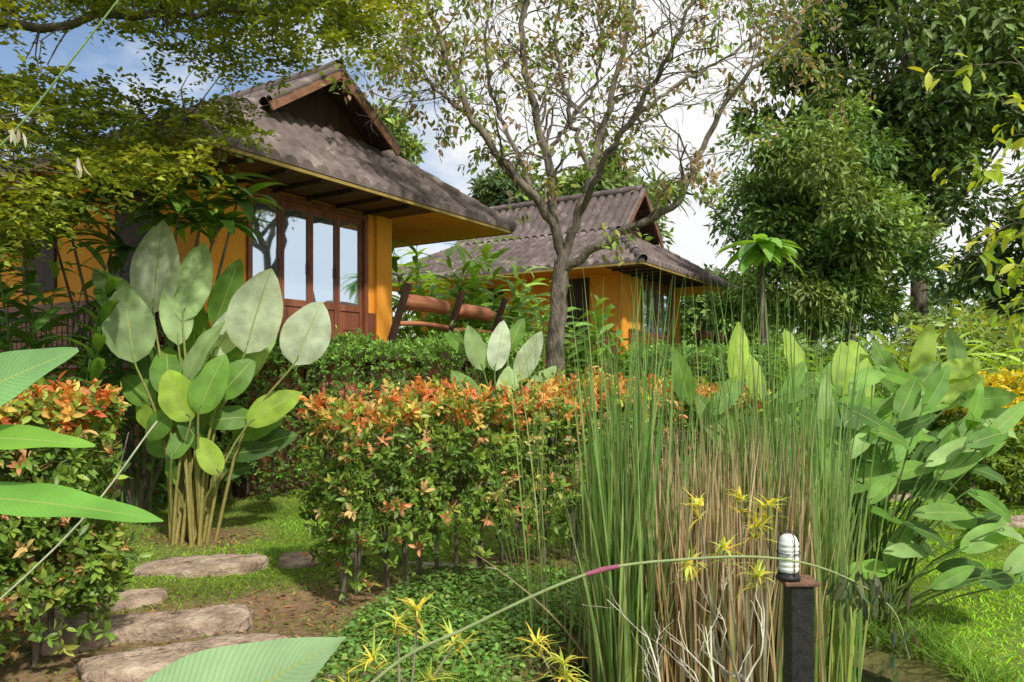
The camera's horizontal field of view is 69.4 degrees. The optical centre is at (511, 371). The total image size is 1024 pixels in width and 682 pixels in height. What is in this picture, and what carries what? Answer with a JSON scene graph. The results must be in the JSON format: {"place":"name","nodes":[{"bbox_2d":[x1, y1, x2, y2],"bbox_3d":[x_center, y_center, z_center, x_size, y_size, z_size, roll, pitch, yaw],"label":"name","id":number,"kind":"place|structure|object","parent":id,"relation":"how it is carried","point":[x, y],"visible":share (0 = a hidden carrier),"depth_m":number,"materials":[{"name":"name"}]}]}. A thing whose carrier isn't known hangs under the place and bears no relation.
{"place":"outdoors","nodes":[
{"label":"outdoors","id":0,"kind":"place"},
{"bbox_2d":[0,381,1023,681],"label":"ground","id":1,"kind":"structure","parent":0,"point":[914,669],"depth_m":5.32,"materials":[{"name":"soil"}]},
{"bbox_2d":[0,222,140,542],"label":"ginger plant","id":2,"kind":"object","parent":1,"relation":"on","point":[97,364],"visible":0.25,"depth_m":6.65,"materials":[{"name":"green plant"}]},
{"bbox_2d":[0,370,153,665],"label":"orange leaf hedge","id":3,"kind":"object","parent":1,"relation":"on","point":[85,413],"visible":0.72,"depth_m":3.84,"materials":[{"name":"green plant"}]},
{"bbox_2d":[0,241,162,481],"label":"ginger plant","id":4,"kind":"object","parent":1,"relation":"on","point":[55,273],"visible":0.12,"depth_m":8.46,"materials":[{"name":"green plant"}]},
{"bbox_2d":[3,587,168,625],"bbox_3d":[-2.896,1.594,4.999,1.045,0.166,0.398,0,0,-14],"label":"stepping stone","id":5,"kind":"object","parent":1,"relation":"on","point":[134,598],"visible":0.3,"depth_m":4.97,"materials":[{"name":"beige stone"}]},
{"bbox_2d":[1,287,200,532],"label":"ginger plant","id":6,"kind":"object","parent":1,"relation":"on","point":[118,364],"visible":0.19,"depth_m":7.42,"materials":[{"name":"green plant"}]},
{"bbox_2d":[26,346,220,493],"bbox_3d":[-5.968,0.875,12.468,6.200,2.450,4.230,0,0,33],"label":"brick base","id":7,"kind":"object","parent":1,"relation":"on","point":[137,442],"depth_m":9.32,"materials":[{"name":"brown brick"}]},
{"bbox_2d":[0,286,375,368],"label":"wood panelling","id":8,"kind":"object","parent":7,"relation":"on","point":[371,321],"visible":0.07,"depth_m":10.00,"materials":[{"name":"brown wood"}]},
{"bbox_2d":[0,172,391,346],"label":"walls","id":9,"kind":"structure","parent":7,"relation":"on","point":[380,267],"depth_m":11.29,"materials":[{"name":"orange paint"}]},
{"bbox_2d":[22,191,158,325],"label":"side shutters","id":10,"kind":"object","parent":9,"relation":"attached to","point":[127,235],"visible":0.21,"depth_m":10.49,"materials":[{"name":"brown wood"}]},
{"bbox_2d":[0,150,507,246],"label":"soffit","id":11,"kind":"structure","parent":9,"relation":"on","point":[432,227],"depth_m":13.40,"materials":[{"name":"yellow paint"}]},
{"bbox_2d":[3,128,512,247],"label":"fascia","id":12,"kind":"structure","parent":11,"relation":"attached to","point":[300,170],"depth_m":10.20,"materials":[{"name":"paint"}]},
{"bbox_2d":[154,60,516,232],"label":"ridge caps","id":13,"kind":"object","parent":11,"relation":"on","point":[317,76],"visible":0.34,"depth_m":12.03,"materials":[{"name":"tile"}]},
{"bbox_2d":[0,73,509,229],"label":"roof tiles","id":14,"kind":"object","parent":13,"relation":"attached to","point":[311,146],"visible":0.22,"depth_m":11.01,"materials":[{"name":"tile"}]},
{"bbox_2d":[196,79,390,167],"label":"gable wall","id":15,"kind":"structure","parent":14,"relation":"on","point":[332,111],"depth_m":11.90,"materials":[{"name":"brown wood"}]},
{"bbox_2d":[268,71,400,155],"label":"bargeboards","id":16,"kind":"object","parent":13,"relation":"attached to","point":[302,92],"visible":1,"depth_m":11.30,"materials":[{"name":"brown wood"}]},
{"bbox_2d":[115,133,432,218],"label":"front eave boards","id":17,"kind":"object","parent":9,"relation":"on","point":[259,167],"visible":0.43,"depth_m":10.42,"materials":[{"name":"brown wood"}]},
{"bbox_2d":[153,145,410,214],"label":"eave rafters","id":18,"kind":"object","parent":9,"relation":"attached to","point":[238,161],"visible":0.76,"depth_m":10.40,"materials":[{"name":"brown wood"}]},
{"bbox_2d":[246,185,368,340],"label":"door frames","id":19,"kind":"structure","parent":9,"relation":"attached to","point":[344,319],"depth_m":11.44,"materials":[{"name":"red wood"}]},
{"bbox_2d":[253,201,358,305],"bbox_3d":[-3.060,-1.724,11.163,0.010,1.307,2.090,0,0,33],"label":"window glass","id":20,"kind":"object","parent":19,"relation":"attached to","point":[295,255],"visible":0.84,"depth_m":11.09,"materials":[{"name":"blue"}]},
{"bbox_2d":[1,163,287,523],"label":"plumeria shrub","id":21,"kind":"object","parent":1,"relation":"on","point":[213,221],"visible":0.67,"depth_m":7.31,"materials":[{"name":"green plant"}]},
{"bbox_2d":[40,603,254,655],"bbox_3d":[-2.189,1.570,4.509,1.174,0.180,0.372,0,0,-21],"label":"stepping stone","id":22,"kind":"object","parent":1,"relation":"on","point":[211,620],"visible":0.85,"depth_m":4.43,"materials":[{"name":"beige stone"}]},
{"bbox_2d":[0,347,345,681],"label":"canna plant","id":23,"kind":"object","parent":1,"relation":"on","point":[301,659],"visible":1,"depth_m":0.99,"materials":[{"name":"green plant"}]},
{"bbox_2d":[76,633,286,681],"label":"stepping stone","id":24,"kind":"object","parent":1,"relation":"on","point":[139,665],"visible":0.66,"depth_m":3.88,"materials":[{"name":"beige stone"}]},
{"bbox_2d":[132,553,268,577],"bbox_3d":[-2.490,1.581,5.947,1.021,0.147,0.455,0,0,-21],"label":"stepping stone","id":25,"kind":"object","parent":1,"relation":"on","point":[199,566],"visible":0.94,"depth_m":5.87,"materials":[{"name":"beige stone"}]},
{"bbox_2d":[92,220,330,546],"bbox_3d":[-2.927,0.081,7.055,2.387,3.055,0.826,0,0,0],"label":"calathea plant","id":26,"kind":"object","parent":1,"relation":"on","point":[168,388],"visible":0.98,"depth_m":6.92,"materials":[{"name":"green plant"}]},
{"bbox_2d":[0,0,455,301],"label":"overhanging tree","id":27,"kind":"object","parent":1,"relation":"on","point":[344,23],"visible":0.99,"depth_m":6.51,"materials":[{"name":"green plant"}]},
{"bbox_2d":[0,528,584,681],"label":"leaf litter","id":28,"kind":"object","parent":1,"relation":"on","point":[250,602],"visible":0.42,"depth_m":5.02,"materials":[{"name":"brown plant"}]},
{"bbox_2d":[277,550,362,568],"bbox_3d":[-1.642,1.634,6.392,0.764,0.142,0.422,0,0,-22],"label":"stepping stone","id":29,"kind":"object","parent":1,"relation":"on","point":[297,559],"visible":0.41,"depth_m":6.22,"materials":[{"name":"grey stone"}]},
{"bbox_2d":[153,321,541,507],"bbox_3d":[-1.990,0.445,9.609,4.977,2.361,1.374,0,0,-19],"label":"green hedge","id":30,"kind":"object","parent":1,"relation":"on","point":[369,344],"visible":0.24,"depth_m":9.25,"materials":[{"name":"green plant"}]},
{"bbox_2d":[230,337,470,498],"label":"deck","id":31,"kind":"structure","parent":1,"relation":"on","point":[238,492],"depth_m":10.64,"materials":[{"name":"brown wood"}]},
{"bbox_2d":[221,358,478,496],"bbox_3d":[-2.129,0.816,11.530,0.080,2.369,5.480,0,0,33],"label":"deck skirt","id":32,"kind":"object","parent":31,"relation":"attached to","point":[352,387],"depth_m":10.24,"materials":[{"name":"brick"}]},
{"bbox_2d":[387,282,507,342],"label":"rail posts","id":33,"kind":"object","parent":31,"relation":"on","point":[400,309],"visible":0.59,"depth_m":12.55,"materials":[{"name":"brown wood"}]},
{"bbox_2d":[400,295,494,334],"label":"log rails","id":34,"kind":"object","parent":33,"relation":"attached to","point":[427,304],"visible":0.84,"depth_m":12.27,"materials":[{"name":"brown wood"}]},
{"bbox_2d":[315,667,409,681],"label":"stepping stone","id":35,"kind":"object","parent":1,"relation":"on","point":[330,676],"visible":0.16,"depth_m":3.77,"materials":[{"name":"beige stone"}]},
{"bbox_2d":[364,94,428,164],"bbox_3d":[-5.290,-4.648,26.732,5.354,11.337,4.799,0,0,39],"label":"garden tree","id":36,"kind":"object","parent":1,"relation":"on","point":[409,146],"visible":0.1,"depth_m":26.44,"materials":[{"name":"green plant"}]},
{"bbox_2d":[323,592,483,681],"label":"dracaena plant","id":37,"kind":"object","parent":1,"relation":"on","point":[399,620],"visible":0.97,"depth_m":3.30,"materials":[{"name":"yellow plant"}]},
{"bbox_2d":[310,560,590,681],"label":"groundcover plants","id":38,"kind":"object","parent":1,"relation":"on","point":[489,630],"visible":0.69,"depth_m":4.55,"materials":[{"name":"green plant"}]},
{"bbox_2d":[392,236,523,344],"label":"ginger plant","id":39,"kind":"object","parent":1,"relation":"on","point":[485,250],"visible":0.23,"depth_m":15.75,"materials":[{"name":"green plant"}]},
{"bbox_2d":[0,0,921,681],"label":"thalia flower stem","id":40,"kind":"object","parent":1,"relation":"on","point":[856,594],"visible":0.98,"depth_m":1.60,"materials":[{"name":"green plant"}]},
{"bbox_2d":[402,561,560,587],"bbox_3d":[-0.228,1.565,5.831,1.441,0.036,0.212,0,0,29],"label":"irrigation pipe","id":41,"kind":"object","parent":1,"relation":"on","point":[427,564],"visible":0.31,"depth_m":5.97,"materials":[{"name":"black plastic"}]},
{"bbox_2d":[411,240,579,385],"bbox_3d":[-0.512,-0.896,15.810,3.705,3.695,3.582,0,0,20],"label":"ginger plant","id":42,"kind":"object","parent":1,"relation":"on","point":[477,296],"visible":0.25,"depth_m":15.05,"materials":[{"name":"green plant"}]},
{"bbox_2d":[444,318,566,495],"bbox_3d":[-0.086,0.448,9.085,1.548,2.275,0.662,0,0,0],"label":"calathea plant","id":43,"kind":"object","parent":1,"relation":"on","point":[494,354],"visible":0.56,"depth_m":9.02,"materials":[{"name":"green plant"}]},
{"bbox_2d":[467,158,544,206],"bbox_3d":[-0.206,-3.987,29.960,3.573,10.042,5.853,0,0,-12],"label":"garden tree","id":44,"kind":"object","parent":1,"relation":"on","point":[489,190],"visible":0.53,"depth_m":28.83,"materials":[{"name":"green plant"}]},
{"bbox_2d":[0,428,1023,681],"bbox_3d":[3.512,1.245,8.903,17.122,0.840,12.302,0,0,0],"label":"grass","id":45,"kind":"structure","parent":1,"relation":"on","point":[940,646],"depth_m":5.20,"materials":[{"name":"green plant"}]},
{"bbox_2d":[292,364,774,605],"bbox_3d":[0.569,0.797,6.396,4.709,1.738,1.248,0,0,-32],"label":"orange leaf hedge","id":46,"kind":"object","parent":1,"relation":"on","point":[351,487],"visible":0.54,"depth_m":5.43,"materials":[{"name":"green plant"}]},
{"bbox_2d":[498,622,587,681],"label":"dracaena plant","id":47,"kind":"object","parent":1,"relation":"on","point":[567,675],"visible":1,"depth_m":3.02,"materials":[{"name":"yellow plant"}]},
{"bbox_2d":[486,294,622,415],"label":"ginger plant","id":48,"kind":"object","parent":1,"relation":"on","point":[598,324],"visible":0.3,"depth_m":13.43,"materials":[{"name":"green plant"}]},
{"bbox_2d":[481,358,637,405],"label":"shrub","id":49,"kind":"object","parent":1,"relation":"on","point":[595,374],"depth_m":19.19,"materials":[{"name":"green plant"}]},
{"bbox_2d":[415,329,674,369],"bbox_3d":[0.689,-0.590,21.970,6.960,1.080,4.710,0,0,33],"label":"wood panelling","id":50,"kind":"object","parent":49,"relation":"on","point":[607,338],"visible":0.06,"depth_m":19.10,"materials":[{"name":"brown wood"}]},
{"bbox_2d":[416,272,679,356],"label":"walls","id":51,"kind":"structure","parent":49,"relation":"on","point":[610,287],"depth_m":19.37,"materials":[{"name":"orange paint"}]},
{"bbox_2d":[484,278,588,349],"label":"side shutters","id":52,"kind":"object","parent":51,"relation":"attached to","point":[578,287],"visible":0.21,"depth_m":19.52,"materials":[{"name":"brown wood"}]},
{"bbox_2d":[392,267,726,294],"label":"soffit","id":53,"kind":"structure","parent":51,"relation":"on","point":[603,270],"depth_m":19.95,"materials":[{"name":"yellow paint"}]},
{"bbox_2d":[393,261,729,295],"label":"fascia","id":54,"kind":"structure","parent":53,"relation":"attached to","point":[632,263],"depth_m":18.88,"materials":[{"name":"paint"}]},
{"bbox_2d":[641,279,672,353],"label":"door frames","id":55,"kind":"structure","parent":51,"relation":"attached to","point":[656,289],"depth_m":21.00,"materials":[{"name":"red wood"}]},
{"bbox_2d":[643,287,668,335],"bbox_3d":[4.067,-1.698,20.994,0.012,1.257,2.090,0,0,32],"label":"window glass","id":56,"kind":"object","parent":55,"relation":"attached to","point":[659,303],"visible":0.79,"depth_m":21.12,"materials":[{"name":"blue"}]},
{"bbox_2d":[604,264,709,287],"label":"front eave boards","id":57,"kind":"object","parent":51,"relation":"on","point":[624,266],"visible":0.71,"depth_m":18.76,"materials":[{"name":"brown wood"}]},
{"bbox_2d":[612,266,704,287],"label":"eave rafters","id":58,"kind":"object","parent":51,"relation":"attached to","point":[661,278],"visible":0.99,"depth_m":19.56,"materials":[{"name":"brown wood"}]},
{"bbox_2d":[543,326,650,420],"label":"ginger plant","id":59,"kind":"object","parent":1,"relation":"on","point":[627,357],"visible":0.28,"depth_m":13.61,"materials":[{"name":"green plant"}]},
{"bbox_2d":[321,0,875,448],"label":"flowering tree","id":60,"kind":"object","parent":1,"relation":"on","point":[564,265],"visible":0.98,"depth_m":10.87,"materials":[{"name":"brown plant"}]},
{"bbox_2d":[529,146,687,249],"bbox_3d":[3.209,-3.407,25.904,5.481,8.825,5.625,0,0,0],"label":"garden tree","id":61,"kind":"object","parent":1,"relation":"on","point":[609,181],"visible":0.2,"depth_m":24.97,"materials":[{"name":"green plant"}]},
{"bbox_2d":[572,342,671,402],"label":"ginger plant","id":62,"kind":"object","parent":1,"relation":"on","point":[622,350],"visible":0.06,"depth_m":15.47,"materials":[{"name":"green plant"}]},
{"bbox_2d":[634,167,694,218],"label":"leaves","id":63,"kind":"object","parent":1,"relation":"on","point":[654,177],"visible":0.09,"depth_m":30.39,"materials":[{"name":"green plant"}]},
{"bbox_2d":[582,555,764,681],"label":"dry branches","id":64,"kind":"object","parent":1,"relation":"on","point":[658,676],"visible":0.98,"depth_m":3.04,"materials":[{"name":"beige wood"}]},
{"bbox_2d":[624,354,725,372],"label":"deck","id":65,"kind":"structure","parent":1,"relation":"on","point":[695,364],"depth_m":21.10,"materials":[{"name":"brown wood"}]},
{"bbox_2d":[693,324,732,352],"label":"rail posts","id":66,"kind":"object","parent":65,"relation":"on","point":[701,332],"visible":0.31,"depth_m":22.39,"materials":[{"name":"brown wood"}]},
{"bbox_2d":[696,330,727,346],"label":"log rails","id":67,"kind":"object","parent":66,"relation":"attached to","point":[704,335],"visible":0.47,"depth_m":21.97,"materials":[{"name":"brown wood"}]},
{"bbox_2d":[642,343,727,408],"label":"ginger plant","id":68,"kind":"object","parent":1,"relation":"on","point":[687,362],"visible":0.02,"depth_m":13.75,"materials":[{"name":"green plant"}]},
{"bbox_2d":[452,265,960,681],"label":"cattail reeds","id":69,"kind":"object","parent":1,"relation":"on","point":[634,525],"visible":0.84,"depth_m":3.82,"materials":[{"name":"green plant"}]},
{"bbox_2d":[396,259,1020,384],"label":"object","id":70,"kind":"object","parent":1,"relation":"on","point":[942,296],"visible":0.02,"depth_m":49.68,"materials":[{"name":"plant"}]},
{"bbox_2d":[630,336,788,427],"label":"green hedge","id":71,"kind":"object","parent":1,"relation":"on","point":[716,354],"visible":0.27,"depth_m":12.53,"materials":[{"name":"green plant"}]},
{"bbox_2d":[539,657,890,681],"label":"pond water","id":72,"kind":"structure","parent":1,"relation":"on","point":[868,676],"depth_m":4.22,"materials":[{"name":"black liquid"}]},
{"bbox_2d":[663,475,789,681],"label":"dracaena plant","id":73,"kind":"object","parent":1,"relation":"on","point":[758,571],"visible":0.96,"depth_m":3.00,"materials":[{"name":"yellow plant"}]},
{"bbox_2d":[680,263,784,359],"bbox_3d":[8.549,-1.457,30.074,6.434,5.986,5.675,0,0,0],"label":"garden tree","id":74,"kind":"object","parent":1,"relation":"on","point":[688,325],"visible":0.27,"depth_m":28.73,"materials":[{"name":"green plant"}]},
{"bbox_2d":[715,234,804,388],"bbox_3d":[4.760,-0.725,14.058,1.578,3.597,1.846,0,0,0],"label":"papaya tree","id":75,"kind":"object","parent":1,"relation":"on","point":[761,249],"visible":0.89,"depth_m":13.92,"materials":[{"name":"green plant"}]},
{"bbox_2d":[712,328,846,424],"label":"shrub","id":76,"kind":"object","parent":1,"relation":"on","point":[779,340],"visible":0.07,"depth_m":16.86,"materials":[{"name":"green plant"}]},
{"bbox_2d":[775,530,819,681],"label":"garden lamp post","id":77,"kind":"object","parent":1,"relation":"on","point":[798,627],"visible":0.98,"depth_m":2.66,"materials":[{"name":"black metal"}]},
{"bbox_2d":[702,93,954,371],"bbox_3d":[8.449,-2.869,19.922,6.798,8.775,6.168,0,0,-28],"label":"lychee tree","id":78,"kind":"object","parent":1,"relation":"on","point":[833,226],"visible":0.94,"depth_m":18.78,"materials":[{"name":"green plant"}]},
{"bbox_2d":[729,384,958,493],"bbox_3d":[3.992,0.866,9.095,3.349,1.592,1.304,0,0,-22],"label":"green hedge","id":79,"kind":"object","parent":1,"relation":"on","point":[887,392],"visible":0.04,"depth_m":9.13,"materials":[{"name":"green plant"}]},
{"bbox_2d":[671,321,1017,561],"bbox_3d":[2.747,0.591,6.021,2.766,2.034,0.780,0,0,0],"label":"canna plant","id":80,"kind":"object","parent":1,"relation":"on","point":[925,367],"visible":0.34,"depth_m":6.01,"materials":[{"name":"green plant"}]},
{"bbox_2d":[758,335,946,428],"bbox_3d":[5.067,0.371,11.343,2.527,1.954,2.870,0,0,-20],"label":"ginger plant","id":81,"kind":"object","parent":1,"relation":"on","point":[815,356],"visible":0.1,"depth_m":11.86,"materials":[{"name":"green plant"}]},
{"bbox_2d":[758,78,953,345],"bbox_3d":[12.402,-4.618,27.027,7.154,12.303,6.680,0,0,0],"label":"tall tree","id":82,"kind":"object","parent":1,"relation":"on","point":[912,184],"visible":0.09,"depth_m":25.29,"materials":[{"name":"green plant"}]},
{"bbox_2d":[726,0,1023,354],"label":"tall tree","id":83,"kind":"object","parent":1,"relation":"on","point":[965,134],"visible":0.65,"depth_m":25.38,"materials":[{"name":"green plant"}]},
{"bbox_2d":[887,491,915,501],"bbox_3d":[4.596,1.546,9.184,0.950,0.144,0.627,0,0,-18],"label":"stepping stone","id":84,"kind":"object","parent":1,"relation":"on","point":[908,494],"visible":0.04,"depth_m":8.92,"materials":[{"name":"beige stone"}]},
{"bbox_2d":[780,361,1023,634],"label":"thalia plant","id":85,"kind":"object","parent":1,"relation":"on","point":[913,401],"visible":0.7,"depth_m":4.58,"materials":[{"name":"green plant"}]},
{"bbox_2d":[859,299,1023,441],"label":"shrub","id":86,"kind":"object","parent":1,"relation":"on","point":[939,324],"visible":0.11,"depth_m":14.32,"materials":[{"name":"green plant"}]},
{"bbox_2d":[862,316,1023,501],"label":"ginger plant","id":87,"kind":"object","parent":1,"relation":"on","point":[899,362],"visible":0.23,"depth_m":10.11,"materials":[{"name":"green plant"}]},
{"bbox_2d":[882,0,1023,212],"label":"tall tree","id":88,"kind":"object","parent":1,"relation":"on","point":[1017,154],"visible":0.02,"depth_m":29.94,"materials":[{"name":"green plant"}]},
{"bbox_2d":[907,37,1023,358],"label":"leafy branch tree","id":89,"kind":"object","parent":1,"relation":"on","point":[1013,280],"visible":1,"depth_m":5.94,"materials":[{"name":"green plant"}]},
{"bbox_2d":[914,172,1023,352],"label":"tall tree","id":90,"kind":"object","parent":1,"relation":"on","point":[979,268],"visible":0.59,"depth_m":23.87,"materials":[{"name":"green plant"}]},
{"bbox_2d":[931,366,1023,508],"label":"yellow hedge","id":91,"kind":"object","parent":1,"relation":"on","point":[1007,469],"visible":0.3,"depth_m":8.55,"materials":[{"name":"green plant"}]},
{"bbox_2d":[942,300,1023,362],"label":"shrub","id":92,"kind":"object","parent":1,"relation":"on","point":[982,310],"depth_m":16.86,"materials":[{"name":"green plant"}]},
{"bbox_2d":[945,282,1023,425],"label":"ginger plant","id":93,"kind":"object","parent":1,"relation":"on","point":[1006,323],"visible":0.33,"depth_m":11.59,"materials":[{"name":"green plant"}]},
{"bbox_2d":[1006,515,1023,528],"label":"stepping stone","id":94,"kind":"object","parent":1,"relation":"on","point":[1017,520],"visible":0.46,"depth_m":7.46,"materials":[{"name":"beige stone"}]},
{"bbox_2d":[0,0,1023,359],"label":"sky","id":95,"kind":"structure","parent":0,"point":[691,238],"materials":[{"name":"white"}]},
{"bbox_2d":[398,184,737,290],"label":"ridge caps","id":96,"kind":"object","parent":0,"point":[605,193],"visible":0.47,"depth_m":22.09,"materials":[{"name":"tile"}]},
{"bbox_2d":[392,191,733,289],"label":"roof tiles","id":97,"kind":"object","parent":96,"relation":"attached to","point":[531,252],"visible":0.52,"depth_m":21.12,"materials":[{"name":"grey tile"}]},
{"bbox_2d":[466,192,658,245],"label":"gable wall","id":98,"kind":"structure","parent":97,"relation":"on","point":[648,229],"depth_m":22.04,"materials":[{"name":"brown wood"}]},
{"bbox_2d":[629,191,663,247],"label":"bargeboards","id":99,"kind":"object","parent":96,"relation":"attached to","point":[650,210],"visible":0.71,"depth_m":21.50,"materials":[{"name":"brown wood"}]}
]}

